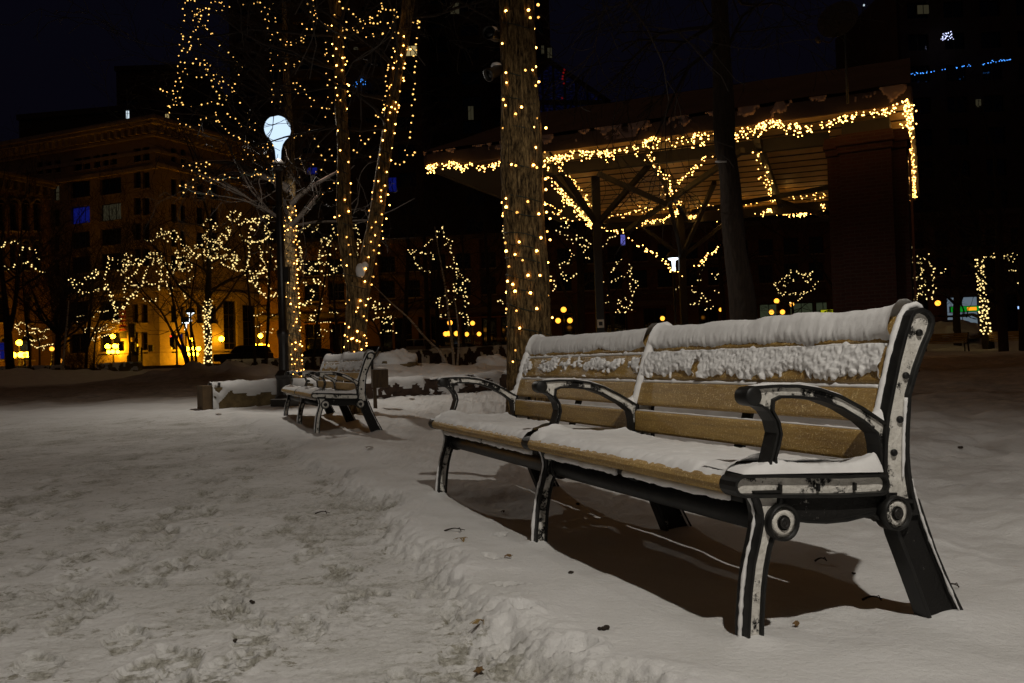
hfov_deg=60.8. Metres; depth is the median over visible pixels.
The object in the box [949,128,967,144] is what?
window
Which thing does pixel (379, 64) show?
window
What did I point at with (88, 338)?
tree
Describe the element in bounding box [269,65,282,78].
window
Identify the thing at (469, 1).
window
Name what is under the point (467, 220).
window
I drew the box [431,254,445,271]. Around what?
window
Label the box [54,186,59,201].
window
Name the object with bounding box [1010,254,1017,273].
window
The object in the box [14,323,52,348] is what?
light string
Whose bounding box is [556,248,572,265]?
window
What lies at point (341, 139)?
light string
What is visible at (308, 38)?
window
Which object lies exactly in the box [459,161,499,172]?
light string
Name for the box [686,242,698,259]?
window
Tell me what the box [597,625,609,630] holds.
dirt clump
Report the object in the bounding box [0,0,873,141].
sky
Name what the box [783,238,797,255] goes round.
window
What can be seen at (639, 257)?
window
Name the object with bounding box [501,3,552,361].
light string
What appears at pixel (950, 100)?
window
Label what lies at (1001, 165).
window
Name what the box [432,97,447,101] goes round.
window
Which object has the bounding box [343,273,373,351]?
light string
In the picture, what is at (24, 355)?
globe lamp
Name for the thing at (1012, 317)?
window
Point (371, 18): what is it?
light string
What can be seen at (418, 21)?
light string
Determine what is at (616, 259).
window
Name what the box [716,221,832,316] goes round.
tree
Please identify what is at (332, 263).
window
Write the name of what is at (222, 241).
light string
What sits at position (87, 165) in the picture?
window
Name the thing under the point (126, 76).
dark block
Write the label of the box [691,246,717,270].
light string
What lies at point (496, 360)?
boulder
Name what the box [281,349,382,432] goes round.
park bench
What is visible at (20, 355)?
globe lamp
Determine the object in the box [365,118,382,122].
window
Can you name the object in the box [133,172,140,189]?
window
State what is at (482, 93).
apartment tower
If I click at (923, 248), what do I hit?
window
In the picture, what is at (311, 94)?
window
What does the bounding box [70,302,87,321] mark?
window
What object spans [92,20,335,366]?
tree
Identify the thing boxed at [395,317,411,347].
window
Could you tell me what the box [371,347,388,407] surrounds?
utility post
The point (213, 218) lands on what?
window
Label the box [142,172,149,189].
window
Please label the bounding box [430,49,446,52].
window
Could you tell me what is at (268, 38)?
window
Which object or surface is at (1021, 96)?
window
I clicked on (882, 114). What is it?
light string
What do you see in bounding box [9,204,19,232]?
window
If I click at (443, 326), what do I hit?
window
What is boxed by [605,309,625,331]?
window
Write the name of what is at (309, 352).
parked car
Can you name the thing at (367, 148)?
window
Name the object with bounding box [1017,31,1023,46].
window
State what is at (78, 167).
window
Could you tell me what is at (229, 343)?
window
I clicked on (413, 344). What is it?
parked car
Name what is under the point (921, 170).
window
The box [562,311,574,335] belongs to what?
window
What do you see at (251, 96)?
window
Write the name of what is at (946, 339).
park bench
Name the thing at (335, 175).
window
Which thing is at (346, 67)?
window
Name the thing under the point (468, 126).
window
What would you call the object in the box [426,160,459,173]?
light string
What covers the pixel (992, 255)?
window
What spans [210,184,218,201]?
window
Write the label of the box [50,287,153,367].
tree
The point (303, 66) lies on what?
window
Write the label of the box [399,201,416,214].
window
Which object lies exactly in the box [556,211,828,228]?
dark block
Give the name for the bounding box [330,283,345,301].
window
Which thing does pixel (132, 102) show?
window
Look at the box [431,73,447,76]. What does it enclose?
window
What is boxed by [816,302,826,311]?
window
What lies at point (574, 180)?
light string
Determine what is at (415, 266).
window
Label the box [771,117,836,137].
light string
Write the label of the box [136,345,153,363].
traffic signal
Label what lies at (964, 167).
window
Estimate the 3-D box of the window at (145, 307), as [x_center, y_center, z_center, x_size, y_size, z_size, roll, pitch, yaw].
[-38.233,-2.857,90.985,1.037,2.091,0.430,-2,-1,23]
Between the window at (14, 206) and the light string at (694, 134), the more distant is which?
the window at (14, 206)
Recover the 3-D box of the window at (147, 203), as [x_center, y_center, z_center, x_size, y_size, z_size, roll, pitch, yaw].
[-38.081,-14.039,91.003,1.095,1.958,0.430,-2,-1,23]
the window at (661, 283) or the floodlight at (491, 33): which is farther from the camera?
the window at (661, 283)
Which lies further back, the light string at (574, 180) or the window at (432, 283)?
the window at (432, 283)
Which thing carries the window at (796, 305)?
in the shop building at (642, 313)
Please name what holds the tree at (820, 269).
on the snowy ground
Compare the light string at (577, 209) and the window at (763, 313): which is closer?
the light string at (577, 209)
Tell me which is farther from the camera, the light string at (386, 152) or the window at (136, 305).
the window at (136, 305)
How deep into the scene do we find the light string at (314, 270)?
35.69 m
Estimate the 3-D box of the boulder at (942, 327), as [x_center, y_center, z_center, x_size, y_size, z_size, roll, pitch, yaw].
[21.787,-0.593,42.974,3.024,0.952,2.252,-2,-1,0]
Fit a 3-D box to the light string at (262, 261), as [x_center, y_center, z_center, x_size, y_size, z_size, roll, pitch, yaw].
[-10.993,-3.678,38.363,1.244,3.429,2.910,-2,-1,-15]
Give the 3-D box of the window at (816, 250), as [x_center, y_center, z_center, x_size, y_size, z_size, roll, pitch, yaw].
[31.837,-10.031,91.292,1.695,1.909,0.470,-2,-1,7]
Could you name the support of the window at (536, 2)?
in the apartment tower at (482, 93)
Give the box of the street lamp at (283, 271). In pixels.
[264,116,298,406]
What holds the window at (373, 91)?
in the apartment tower at (422, 47)
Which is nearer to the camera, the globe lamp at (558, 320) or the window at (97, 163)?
the globe lamp at (558, 320)
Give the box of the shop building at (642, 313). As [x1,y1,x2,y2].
[255,207,1022,357]
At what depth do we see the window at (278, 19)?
106.11 m
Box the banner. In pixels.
[119,301,126,338]
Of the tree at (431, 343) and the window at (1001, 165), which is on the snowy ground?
the tree at (431, 343)
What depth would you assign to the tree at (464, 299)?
44.06 m
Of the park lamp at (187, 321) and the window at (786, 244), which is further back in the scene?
the window at (786, 244)
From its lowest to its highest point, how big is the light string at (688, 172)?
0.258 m
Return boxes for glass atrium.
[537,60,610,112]
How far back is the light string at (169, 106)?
16.51 m
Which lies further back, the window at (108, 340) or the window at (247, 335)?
the window at (247, 335)
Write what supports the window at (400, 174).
in the apartment tower at (422, 47)
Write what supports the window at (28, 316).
in the arched building at (45, 356)
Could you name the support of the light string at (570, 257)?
attached to the tree at (569, 301)
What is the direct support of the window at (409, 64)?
in the apartment tower at (422, 47)
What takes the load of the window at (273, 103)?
in the apartment tower at (422, 47)
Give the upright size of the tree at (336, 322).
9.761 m
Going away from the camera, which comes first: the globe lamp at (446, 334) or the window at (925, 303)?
the globe lamp at (446, 334)
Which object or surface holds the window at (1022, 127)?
in the apartment tower at (982, 32)
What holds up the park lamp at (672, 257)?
on the snowy ground
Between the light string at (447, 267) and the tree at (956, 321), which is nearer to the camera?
the light string at (447, 267)
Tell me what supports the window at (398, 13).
in the apartment tower at (422, 47)
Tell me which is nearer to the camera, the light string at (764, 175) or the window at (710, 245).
the light string at (764, 175)
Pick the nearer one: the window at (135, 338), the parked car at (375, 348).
the parked car at (375, 348)
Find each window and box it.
[0,204,5,232]
[0,303,2,323]
[0,342,4,360]
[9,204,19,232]
[10,244,15,269]
[21,341,35,360]
[22,204,27,231]
[22,244,30,271]
[26,301,33,323]
[33,203,40,231]
[33,244,41,271]
[36,162,42,175]
[45,162,51,174]
[53,161,60,173]
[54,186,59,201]
[66,334,88,356]
[69,180,89,199]
[69,206,89,225]
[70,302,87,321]
[72,231,89,249]
[73,158,81,172]
[73,257,90,274]
[82,157,90,170]
[92,156,100,169]
[99,202,120,222]
[99,228,121,247]
[99,300,118,321]
[100,177,120,196]
[100,253,120,271]
[100,332,120,355]
[101,154,108,167]
[109,153,117,166]
[123,101,137,104]
[133,148,141,163]
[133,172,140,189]
[133,198,141,216]
[133,224,141,241]
[133,249,140,266]
[134,304,137,323]
[134,332,137,345]
[140,304,148,323]
[142,147,149,162]
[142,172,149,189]
[142,198,149,216]
[143,224,149,241]
[143,251,149,266]
[143,332,147,353]
[171,148,176,163]
[171,179,177,197]
[171,204,177,223]
[171,231,176,247]
[171,306,177,323]
[196,183,201,200]
[196,232,202,249]
[196,306,203,324]
[197,208,204,226]
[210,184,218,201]
[211,208,218,225]
[211,305,218,324]
[223,301,235,351]
[236,11,252,14]
[238,94,254,98]
[242,305,255,344]
[268,10,281,23]
[268,38,281,51]
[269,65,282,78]
[270,94,282,106]
[300,37,316,40]
[301,64,317,68]
[301,92,318,96]
[302,120,318,124]
[303,148,319,152]
[304,176,319,181]
[304,260,318,276]
[305,232,322,237]
[305,284,318,302]
[306,321,319,348]
[307,167,317,174]
[329,259,342,275]
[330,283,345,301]
[332,38,348,49]
[332,63,349,76]
[332,320,344,352]
[333,91,350,104]
[334,119,350,132]
[335,147,351,160]
[335,175,352,188]
[341,8,347,20]
[364,62,380,66]
[365,90,381,94]
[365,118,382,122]
[366,146,379,150]
[379,256,395,273]
[380,281,395,299]
[381,318,392,349]
[388,177,396,191]
[394,6,400,19]
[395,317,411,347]
[397,117,414,130]
[398,145,414,158]
[399,89,413,102]
[399,173,416,186]
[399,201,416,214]
[400,228,417,237]
[402,61,412,74]
[406,45,417,56]
[408,280,420,298]
[409,255,419,271]
[419,316,434,339]
[428,0,444,3]
[429,25,445,27]
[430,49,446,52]
[430,279,444,297]
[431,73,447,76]
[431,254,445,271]
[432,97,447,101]
[432,122,448,126]
[439,316,457,345]
[450,2,459,14]
[455,253,471,269]
[456,277,471,296]
[460,0,477,11]
[460,24,478,35]
[461,48,478,59]
[461,315,470,341]
[462,72,479,84]
[463,96,480,108]
[463,121,481,132]
[466,194,483,206]
[466,219,483,230]
[467,106,473,119]
[480,252,496,268]
[481,276,496,295]
[482,314,496,343]
[501,314,506,341]
[534,0,541,8]
[534,22,542,33]
[536,46,543,57]
[541,45,544,54]
[547,47,552,58]
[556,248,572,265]
[556,273,572,292]
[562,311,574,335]
[563,221,576,228]
[583,247,593,264]
[584,272,594,291]
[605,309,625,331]
[607,246,622,263]
[608,271,622,290]
[632,245,648,262]
[632,270,648,289]
[643,308,665,327]
[657,244,670,261]
[657,269,672,288]
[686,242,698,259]
[686,268,697,286]
[700,306,717,323]
[707,241,723,258]
[708,267,718,286]
[751,216,765,220]
[758,239,773,256]
[758,264,774,284]
[759,304,775,317]
[778,214,792,218]
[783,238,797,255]
[784,263,799,282]
[790,302,812,314]
[808,262,824,282]
[809,236,824,254]
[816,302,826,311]
[907,3,925,18]
[908,34,927,50]
[911,66,928,81]
[911,232,924,249]
[913,98,930,113]
[915,130,931,145]
[915,193,933,209]
[916,4,929,14]
[917,298,927,309]
[918,161,932,177]
[935,231,951,248]
[936,257,951,276]
[943,2,962,17]
[944,33,963,49]
[946,65,965,80]
[947,97,966,112]
[947,296,978,323]
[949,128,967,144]
[950,160,969,176]
[951,192,970,208]
[961,256,976,275]
[962,230,973,247]
[975,98,981,107]
[980,1,998,16]
[981,32,999,47]
[982,64,1001,79]
[984,96,1002,111]
[985,127,1004,143]
[986,159,1005,175]
[986,229,994,246]
[987,255,994,274]
[988,191,1006,206]
[1005,294,1017,333]
[1010,228,1017,245]
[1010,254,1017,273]
[1016,0,1023,14]
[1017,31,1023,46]
[1019,63,1023,78]
[1020,95,1023,110]
[1022,127,1023,142]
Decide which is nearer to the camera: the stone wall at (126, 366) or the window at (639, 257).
the stone wall at (126, 366)
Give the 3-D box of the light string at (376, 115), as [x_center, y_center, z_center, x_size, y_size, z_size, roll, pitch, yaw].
[-2.013,-3.465,12.675,0.641,1.605,0.032,-2,-1,0]
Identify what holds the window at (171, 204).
in the corner building at (106, 143)
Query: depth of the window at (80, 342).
94.93 m
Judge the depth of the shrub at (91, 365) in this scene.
40.89 m
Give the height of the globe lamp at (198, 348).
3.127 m
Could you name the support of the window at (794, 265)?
in the shop building at (642, 313)
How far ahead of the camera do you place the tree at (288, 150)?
17.01 m
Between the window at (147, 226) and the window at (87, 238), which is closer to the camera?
the window at (147, 226)
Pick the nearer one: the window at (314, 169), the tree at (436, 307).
the tree at (436, 307)
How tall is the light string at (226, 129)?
1.028 m
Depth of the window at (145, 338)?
91.19 m
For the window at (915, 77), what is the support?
in the apartment tower at (982, 32)
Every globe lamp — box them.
[14,340,27,365]
[23,353,26,365]
[49,347,53,364]
[105,334,119,362]
[187,341,200,355]
[255,334,268,346]
[443,320,457,345]
[465,321,480,343]
[555,307,572,334]
[769,298,784,315]
[935,300,940,308]
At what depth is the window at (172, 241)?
92.44 m
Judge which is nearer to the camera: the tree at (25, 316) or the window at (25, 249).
the tree at (25, 316)
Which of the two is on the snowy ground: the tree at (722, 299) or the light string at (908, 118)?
the tree at (722, 299)
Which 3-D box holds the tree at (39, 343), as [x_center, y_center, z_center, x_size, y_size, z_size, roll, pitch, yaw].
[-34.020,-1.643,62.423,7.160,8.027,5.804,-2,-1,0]
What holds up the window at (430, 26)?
in the apartment tower at (482, 93)
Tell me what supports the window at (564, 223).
in the dark block at (774, 217)
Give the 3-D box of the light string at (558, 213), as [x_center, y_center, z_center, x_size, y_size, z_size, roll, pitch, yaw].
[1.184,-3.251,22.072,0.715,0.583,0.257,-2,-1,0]
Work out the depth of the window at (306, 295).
97.78 m
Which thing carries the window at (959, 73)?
in the apartment tower at (982, 32)
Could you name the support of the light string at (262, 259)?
attached to the tree at (267, 309)
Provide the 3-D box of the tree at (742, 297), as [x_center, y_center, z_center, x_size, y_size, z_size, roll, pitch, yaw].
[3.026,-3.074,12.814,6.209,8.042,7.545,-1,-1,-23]
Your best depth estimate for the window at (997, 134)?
92.71 m
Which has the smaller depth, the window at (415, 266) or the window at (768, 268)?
the window at (768, 268)
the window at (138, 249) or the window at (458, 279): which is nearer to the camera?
the window at (138, 249)
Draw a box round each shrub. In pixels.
[53,344,91,369]
[56,339,102,369]
[68,340,110,369]
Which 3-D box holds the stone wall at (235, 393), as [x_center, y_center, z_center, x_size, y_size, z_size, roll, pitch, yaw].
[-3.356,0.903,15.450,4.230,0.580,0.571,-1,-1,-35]
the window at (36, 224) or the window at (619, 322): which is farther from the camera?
the window at (619, 322)
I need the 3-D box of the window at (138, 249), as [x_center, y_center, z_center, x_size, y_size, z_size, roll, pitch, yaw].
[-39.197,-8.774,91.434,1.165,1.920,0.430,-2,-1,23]
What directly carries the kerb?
on the street
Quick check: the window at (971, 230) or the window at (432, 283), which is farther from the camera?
the window at (432, 283)
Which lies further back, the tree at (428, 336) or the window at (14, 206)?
the window at (14, 206)
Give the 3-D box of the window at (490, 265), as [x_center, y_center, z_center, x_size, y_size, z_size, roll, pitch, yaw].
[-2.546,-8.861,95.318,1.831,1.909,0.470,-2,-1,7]
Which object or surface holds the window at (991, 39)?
in the apartment tower at (982, 32)
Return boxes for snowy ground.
[0,335,1023,682]
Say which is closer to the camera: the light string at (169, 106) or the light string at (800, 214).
the light string at (169, 106)
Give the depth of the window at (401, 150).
105.78 m
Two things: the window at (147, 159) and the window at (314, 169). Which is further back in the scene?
the window at (314, 169)
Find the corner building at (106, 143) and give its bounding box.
[0,114,272,367]
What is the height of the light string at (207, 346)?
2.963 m
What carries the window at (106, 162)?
in the corner building at (106, 143)
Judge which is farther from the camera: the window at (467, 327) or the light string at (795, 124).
the window at (467, 327)
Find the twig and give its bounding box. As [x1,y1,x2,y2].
[862,595,881,600]
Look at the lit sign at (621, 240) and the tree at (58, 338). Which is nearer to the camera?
the tree at (58, 338)
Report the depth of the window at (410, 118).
105.85 m
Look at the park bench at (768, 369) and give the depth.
2.78 m
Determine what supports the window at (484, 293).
in the shop building at (642, 313)
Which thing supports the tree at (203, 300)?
on the snowy ground
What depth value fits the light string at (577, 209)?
28.01 m
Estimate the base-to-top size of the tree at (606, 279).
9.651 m
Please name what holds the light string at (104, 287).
attached to the tree at (88, 338)
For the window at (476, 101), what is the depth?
120.98 m
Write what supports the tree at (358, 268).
on the snowy ground
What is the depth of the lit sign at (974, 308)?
88.58 m
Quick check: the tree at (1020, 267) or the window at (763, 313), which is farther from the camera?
the window at (763, 313)
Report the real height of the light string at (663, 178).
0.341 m
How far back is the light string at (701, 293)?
45.09 m
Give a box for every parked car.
[213,345,272,362]
[302,348,342,359]
[366,346,390,351]
[399,339,450,349]
[935,320,967,321]
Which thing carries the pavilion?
on the snowy ground
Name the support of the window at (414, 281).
in the shop building at (642, 313)
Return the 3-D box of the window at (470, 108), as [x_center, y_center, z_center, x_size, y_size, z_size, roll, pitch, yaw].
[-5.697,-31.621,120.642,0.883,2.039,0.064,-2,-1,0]
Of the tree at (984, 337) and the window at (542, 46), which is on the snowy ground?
the tree at (984, 337)
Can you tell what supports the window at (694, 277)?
in the shop building at (642, 313)
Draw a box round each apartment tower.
[228,0,434,243]
[424,0,555,235]
[835,0,1023,212]
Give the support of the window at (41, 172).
in the corner building at (106, 143)
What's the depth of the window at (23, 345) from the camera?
81.67 m
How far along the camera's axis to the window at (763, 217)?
125.64 m
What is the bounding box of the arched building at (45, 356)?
[0,171,59,366]
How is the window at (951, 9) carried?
in the apartment tower at (982, 32)
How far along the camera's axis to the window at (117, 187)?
93.10 m
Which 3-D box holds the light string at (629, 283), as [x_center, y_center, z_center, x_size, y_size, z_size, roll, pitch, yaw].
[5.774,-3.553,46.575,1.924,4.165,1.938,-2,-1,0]
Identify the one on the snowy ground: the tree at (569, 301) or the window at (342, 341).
the tree at (569, 301)
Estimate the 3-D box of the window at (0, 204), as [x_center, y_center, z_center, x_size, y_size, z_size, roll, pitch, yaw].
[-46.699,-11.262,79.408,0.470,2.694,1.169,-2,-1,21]
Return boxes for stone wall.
[0,365,70,369]
[96,361,142,370]
[197,375,429,409]
[228,357,321,369]
[373,345,506,364]
[425,370,506,394]
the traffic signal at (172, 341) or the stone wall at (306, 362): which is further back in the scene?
the traffic signal at (172, 341)
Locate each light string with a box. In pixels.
[1,241,42,272]
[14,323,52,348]
[68,257,119,322]
[118,252,161,313]
[146,244,207,298]
[160,0,229,107]
[169,112,273,159]
[179,162,274,196]
[192,40,242,106]
[196,218,259,270]
[202,300,212,363]
[227,210,266,222]
[240,225,272,297]
[244,2,286,102]
[249,215,275,295]
[284,206,303,377]
[290,0,333,117]
[294,129,336,204]
[297,224,337,320]
[331,13,358,266]
[339,1,398,47]
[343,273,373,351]
[353,48,393,157]
[364,34,410,269]
[370,297,396,333]
[395,20,419,164]
[410,227,469,324]
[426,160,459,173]
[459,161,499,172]
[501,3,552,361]
[543,149,590,162]
[543,161,591,228]
[545,203,572,223]
[550,223,590,290]
[555,162,591,206]
[591,135,658,159]
[602,236,638,312]
[609,205,677,217]
[623,232,682,276]
[636,210,678,228]
[644,155,681,207]
[649,131,708,152]
[661,155,713,195]
[690,264,718,309]
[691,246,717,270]
[735,117,773,141]
[752,149,774,202]
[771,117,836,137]
[773,270,818,302]
[776,204,824,217]
[834,101,900,123]
[900,99,916,197]
[912,254,945,299]
[975,256,992,334]
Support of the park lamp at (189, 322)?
on the snowy ground
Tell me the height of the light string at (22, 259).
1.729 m
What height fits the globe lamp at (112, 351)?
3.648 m
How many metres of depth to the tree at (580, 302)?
37.92 m
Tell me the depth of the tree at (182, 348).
41.58 m
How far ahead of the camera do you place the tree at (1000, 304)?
34.01 m
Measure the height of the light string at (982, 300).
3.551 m
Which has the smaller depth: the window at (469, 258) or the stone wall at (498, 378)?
the stone wall at (498, 378)
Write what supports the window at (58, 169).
in the corner building at (106, 143)
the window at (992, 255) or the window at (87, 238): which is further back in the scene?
the window at (87, 238)
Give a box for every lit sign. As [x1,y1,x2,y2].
[620,234,625,245]
[820,309,832,312]
[949,305,978,312]
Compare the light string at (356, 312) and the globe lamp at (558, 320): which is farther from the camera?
the globe lamp at (558, 320)
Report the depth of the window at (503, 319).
95.19 m
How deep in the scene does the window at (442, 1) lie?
121.27 m
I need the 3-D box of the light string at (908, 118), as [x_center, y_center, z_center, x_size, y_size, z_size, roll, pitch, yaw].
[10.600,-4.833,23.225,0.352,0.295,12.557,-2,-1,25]
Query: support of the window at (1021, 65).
in the apartment tower at (982, 32)
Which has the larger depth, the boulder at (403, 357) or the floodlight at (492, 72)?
the boulder at (403, 357)
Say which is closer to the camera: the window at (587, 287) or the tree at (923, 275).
the tree at (923, 275)
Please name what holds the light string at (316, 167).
attached to the tree at (288, 150)
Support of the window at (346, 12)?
in the apartment tower at (422, 47)
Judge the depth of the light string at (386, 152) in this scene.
12.38 m
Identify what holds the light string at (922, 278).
attached to the tree at (923, 275)
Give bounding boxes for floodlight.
[482,25,499,41]
[483,62,501,81]
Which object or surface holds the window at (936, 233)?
in the shop building at (642, 313)
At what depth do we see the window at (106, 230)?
93.14 m
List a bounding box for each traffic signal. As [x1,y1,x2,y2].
[118,323,135,361]
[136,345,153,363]
[170,335,177,364]
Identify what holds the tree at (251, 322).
on the snowy ground
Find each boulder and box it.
[374,348,418,366]
[473,354,506,366]
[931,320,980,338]
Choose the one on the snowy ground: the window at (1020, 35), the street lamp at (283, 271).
the street lamp at (283, 271)
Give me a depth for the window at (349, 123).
105.85 m
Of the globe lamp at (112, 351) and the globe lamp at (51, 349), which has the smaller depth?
the globe lamp at (51, 349)
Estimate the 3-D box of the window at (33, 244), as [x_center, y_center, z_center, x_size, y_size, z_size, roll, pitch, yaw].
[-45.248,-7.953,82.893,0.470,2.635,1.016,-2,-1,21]
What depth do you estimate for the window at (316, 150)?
105.78 m
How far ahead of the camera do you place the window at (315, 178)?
105.73 m
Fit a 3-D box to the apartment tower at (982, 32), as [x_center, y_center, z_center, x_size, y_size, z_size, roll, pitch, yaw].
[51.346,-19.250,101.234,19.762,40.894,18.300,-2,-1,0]
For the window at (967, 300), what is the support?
in the shop building at (642, 313)
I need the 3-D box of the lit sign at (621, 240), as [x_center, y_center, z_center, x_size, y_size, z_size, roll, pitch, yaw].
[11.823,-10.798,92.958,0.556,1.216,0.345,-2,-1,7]
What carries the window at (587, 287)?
in the shop building at (642, 313)
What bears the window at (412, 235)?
in the apartment tower at (422, 47)
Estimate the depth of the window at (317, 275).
97.80 m
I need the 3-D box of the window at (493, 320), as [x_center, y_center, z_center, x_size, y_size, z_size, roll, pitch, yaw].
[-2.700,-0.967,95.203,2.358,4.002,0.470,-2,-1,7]
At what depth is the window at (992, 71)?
92.85 m
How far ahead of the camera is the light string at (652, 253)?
27.06 m
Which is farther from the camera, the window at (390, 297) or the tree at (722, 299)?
the window at (390, 297)
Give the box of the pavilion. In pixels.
[423,58,919,371]
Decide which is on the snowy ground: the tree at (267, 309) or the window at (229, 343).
the tree at (267, 309)
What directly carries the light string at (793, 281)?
attached to the tree at (782, 284)
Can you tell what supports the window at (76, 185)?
in the corner building at (106, 143)
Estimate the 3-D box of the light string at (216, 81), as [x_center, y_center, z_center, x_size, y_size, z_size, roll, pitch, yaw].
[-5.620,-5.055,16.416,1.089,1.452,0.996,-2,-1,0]
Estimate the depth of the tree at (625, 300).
52.04 m
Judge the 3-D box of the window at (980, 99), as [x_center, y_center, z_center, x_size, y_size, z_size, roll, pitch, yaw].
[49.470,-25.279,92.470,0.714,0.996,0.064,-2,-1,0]
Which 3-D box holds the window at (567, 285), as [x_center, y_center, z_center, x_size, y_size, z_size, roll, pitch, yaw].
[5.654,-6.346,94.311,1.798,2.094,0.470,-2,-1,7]
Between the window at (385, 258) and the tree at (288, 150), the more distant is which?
the window at (385, 258)
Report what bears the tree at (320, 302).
on the snowy ground
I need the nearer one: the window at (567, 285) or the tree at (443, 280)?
the tree at (443, 280)
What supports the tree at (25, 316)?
on the snowy ground
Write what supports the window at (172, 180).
in the corner building at (106, 143)
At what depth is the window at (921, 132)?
92.71 m
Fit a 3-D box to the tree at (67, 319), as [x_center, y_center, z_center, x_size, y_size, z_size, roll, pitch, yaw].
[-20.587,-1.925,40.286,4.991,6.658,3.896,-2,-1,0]
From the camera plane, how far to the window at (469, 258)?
95.80 m
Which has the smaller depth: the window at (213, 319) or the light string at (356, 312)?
the light string at (356, 312)
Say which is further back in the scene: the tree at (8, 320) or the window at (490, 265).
the window at (490, 265)
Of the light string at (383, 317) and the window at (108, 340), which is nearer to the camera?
the light string at (383, 317)
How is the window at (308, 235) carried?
in the apartment tower at (422, 47)
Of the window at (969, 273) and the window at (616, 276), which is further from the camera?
the window at (616, 276)
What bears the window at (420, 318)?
in the shop building at (642, 313)
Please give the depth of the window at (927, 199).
92.58 m
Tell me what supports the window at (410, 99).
in the apartment tower at (422, 47)
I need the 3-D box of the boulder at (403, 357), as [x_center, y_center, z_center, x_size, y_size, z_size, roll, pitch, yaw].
[-3.060,0.431,22.456,1.300,0.516,1.150,-2,-1,0]
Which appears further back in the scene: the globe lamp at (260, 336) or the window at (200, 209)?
the window at (200, 209)
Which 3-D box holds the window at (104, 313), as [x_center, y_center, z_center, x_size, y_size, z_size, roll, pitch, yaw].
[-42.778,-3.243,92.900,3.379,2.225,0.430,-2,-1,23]
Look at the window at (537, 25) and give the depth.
121.19 m
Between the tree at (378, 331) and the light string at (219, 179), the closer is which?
the light string at (219, 179)
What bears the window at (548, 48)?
in the apartment tower at (482, 93)
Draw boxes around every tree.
[0,0,640,413]
[0,105,129,369]
[0,154,185,368]
[0,156,157,364]
[0,184,114,368]
[1,277,81,364]
[9,229,131,369]
[40,153,272,364]
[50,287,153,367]
[70,0,453,377]
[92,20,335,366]
[101,112,335,364]
[161,226,260,365]
[165,138,343,363]
[199,122,380,369]
[237,0,821,421]
[259,151,432,353]
[301,283,345,356]
[303,227,427,352]
[317,194,490,363]
[338,64,485,348]
[350,69,505,350]
[356,98,506,364]
[365,114,502,347]
[394,130,546,346]
[398,73,505,345]
[493,198,660,334]
[495,98,644,333]
[537,0,902,319]
[545,222,691,331]
[572,227,666,329]
[655,219,762,323]
[671,214,830,320]
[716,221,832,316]
[750,214,831,288]
[911,143,1023,345]
[912,143,1007,307]
[913,38,1023,351]
[913,91,1023,348]
[916,77,1023,350]
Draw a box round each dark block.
[16,96,230,137]
[114,63,225,105]
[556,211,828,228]
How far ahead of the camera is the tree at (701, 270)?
44.18 m
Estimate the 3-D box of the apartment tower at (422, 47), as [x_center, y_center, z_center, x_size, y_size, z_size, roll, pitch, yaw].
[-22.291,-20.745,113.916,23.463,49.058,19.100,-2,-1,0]
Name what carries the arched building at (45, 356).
on the pavement
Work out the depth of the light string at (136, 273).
44.64 m
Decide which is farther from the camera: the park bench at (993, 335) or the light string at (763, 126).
the park bench at (993, 335)
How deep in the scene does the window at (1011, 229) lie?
89.20 m
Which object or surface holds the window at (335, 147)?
in the apartment tower at (422, 47)
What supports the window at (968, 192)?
in the apartment tower at (982, 32)
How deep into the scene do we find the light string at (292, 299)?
17.08 m
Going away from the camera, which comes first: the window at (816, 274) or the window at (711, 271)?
the window at (816, 274)
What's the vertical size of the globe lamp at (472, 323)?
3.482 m
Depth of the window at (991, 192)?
92.58 m
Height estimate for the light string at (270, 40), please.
2.075 m
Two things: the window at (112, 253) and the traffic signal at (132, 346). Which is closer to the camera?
the traffic signal at (132, 346)
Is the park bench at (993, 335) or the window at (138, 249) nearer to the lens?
the park bench at (993, 335)
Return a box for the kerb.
[76,360,322,369]
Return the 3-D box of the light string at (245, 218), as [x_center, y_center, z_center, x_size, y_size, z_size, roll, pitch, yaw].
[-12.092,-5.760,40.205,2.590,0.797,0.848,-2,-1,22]
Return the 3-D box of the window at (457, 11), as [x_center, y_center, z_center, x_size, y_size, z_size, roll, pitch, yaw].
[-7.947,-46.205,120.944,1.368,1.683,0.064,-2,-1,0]
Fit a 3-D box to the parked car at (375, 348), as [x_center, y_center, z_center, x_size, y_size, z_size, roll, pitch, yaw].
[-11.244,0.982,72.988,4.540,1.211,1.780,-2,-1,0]
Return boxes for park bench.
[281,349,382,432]
[428,299,962,638]
[926,332,969,350]
[987,331,1018,348]
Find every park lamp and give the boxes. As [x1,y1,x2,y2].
[181,319,188,349]
[185,307,195,360]
[666,251,677,324]
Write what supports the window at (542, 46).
in the apartment tower at (482, 93)
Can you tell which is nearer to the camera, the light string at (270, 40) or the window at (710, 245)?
the light string at (270, 40)
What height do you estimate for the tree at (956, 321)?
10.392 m
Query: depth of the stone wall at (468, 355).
39.99 m
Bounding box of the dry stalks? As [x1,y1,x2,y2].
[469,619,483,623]
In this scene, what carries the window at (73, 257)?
in the corner building at (106, 143)
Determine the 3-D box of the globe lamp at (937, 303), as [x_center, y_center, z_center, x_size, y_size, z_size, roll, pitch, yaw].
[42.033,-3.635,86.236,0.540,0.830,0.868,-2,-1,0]

